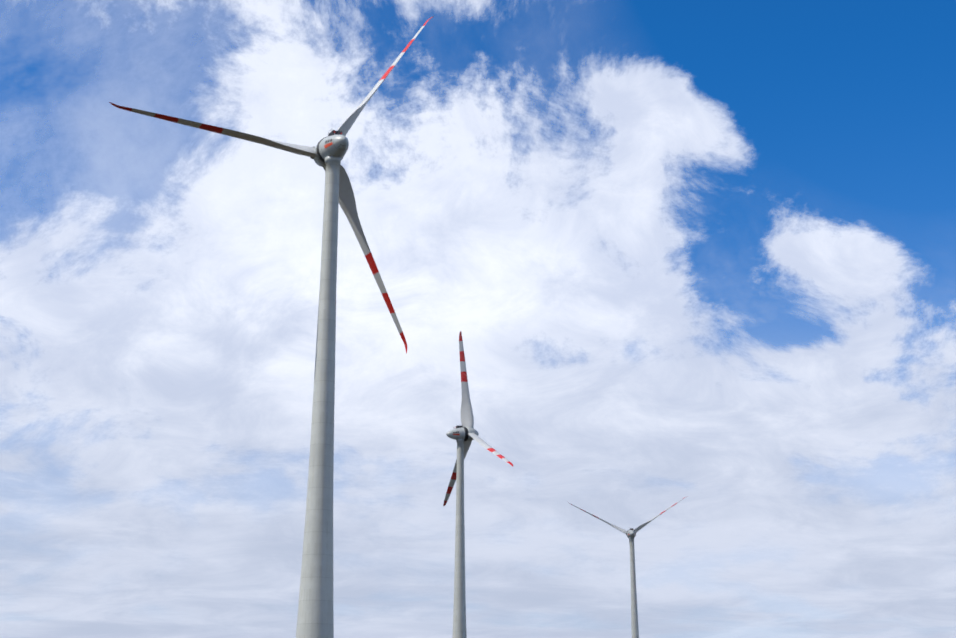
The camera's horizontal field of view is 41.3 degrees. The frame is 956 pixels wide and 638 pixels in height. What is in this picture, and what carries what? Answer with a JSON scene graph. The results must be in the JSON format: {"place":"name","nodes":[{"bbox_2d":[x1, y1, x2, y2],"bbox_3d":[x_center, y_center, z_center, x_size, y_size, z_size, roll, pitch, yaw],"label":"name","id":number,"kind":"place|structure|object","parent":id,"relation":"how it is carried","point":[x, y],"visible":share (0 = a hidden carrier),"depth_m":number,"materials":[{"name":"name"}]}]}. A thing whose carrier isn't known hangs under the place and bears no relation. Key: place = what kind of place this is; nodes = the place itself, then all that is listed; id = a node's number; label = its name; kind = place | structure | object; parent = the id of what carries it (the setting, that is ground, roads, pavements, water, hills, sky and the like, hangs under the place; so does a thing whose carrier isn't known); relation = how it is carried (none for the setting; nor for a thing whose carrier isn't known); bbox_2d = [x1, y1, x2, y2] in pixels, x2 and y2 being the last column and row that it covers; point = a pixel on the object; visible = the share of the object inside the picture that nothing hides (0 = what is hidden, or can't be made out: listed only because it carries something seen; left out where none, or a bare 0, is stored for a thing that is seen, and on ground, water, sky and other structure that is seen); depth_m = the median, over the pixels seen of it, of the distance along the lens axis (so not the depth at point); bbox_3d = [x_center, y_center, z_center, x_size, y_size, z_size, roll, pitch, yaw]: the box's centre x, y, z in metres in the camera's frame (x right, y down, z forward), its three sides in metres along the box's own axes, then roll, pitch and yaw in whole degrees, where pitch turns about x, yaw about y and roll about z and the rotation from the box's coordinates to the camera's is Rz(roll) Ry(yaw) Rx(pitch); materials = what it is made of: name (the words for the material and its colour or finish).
{"place":"outdoors","nodes":[
{"label":"outdoors","id":0,"kind":"place"},
{"bbox_2d":[0,0,955,637],"bbox_3d":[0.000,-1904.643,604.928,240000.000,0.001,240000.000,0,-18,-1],"label":"cloud","id":1,"kind":"structure","parent":0,"point":[158,302],"depth_m":7442.07,"materials":[{"name":"white"}]},
{"bbox_2d":[0,0,955,346],"label":"sky","id":2,"kind":"structure","parent":0,"point":[853,100],"materials":[{"name":"blue"}]},
{"label":"ground","id":3,"kind":"structure","parent":0,"visible":0},
{"bbox_2d":[109,16,433,637],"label":"wind turbine","id":4,"kind":"object","parent":3,"relation":"on","point":[315,618],"visible":1,"depth_m":224.81,"materials":[{"name":"paint"}]},
{"bbox_2d":[443,331,513,637],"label":"wind turbine","id":5,"kind":"object","parent":3,"relation":"on","point":[465,434],"visible":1,"depth_m":468.24,"materials":[{"name":"paint"}]},
{"bbox_2d":[567,496,687,637],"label":"wind turbine","id":6,"kind":"object","parent":3,"relation":"on","point":[631,533],"visible":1,"depth_m":721.65,"materials":[{"name":"paint"}]}
]}

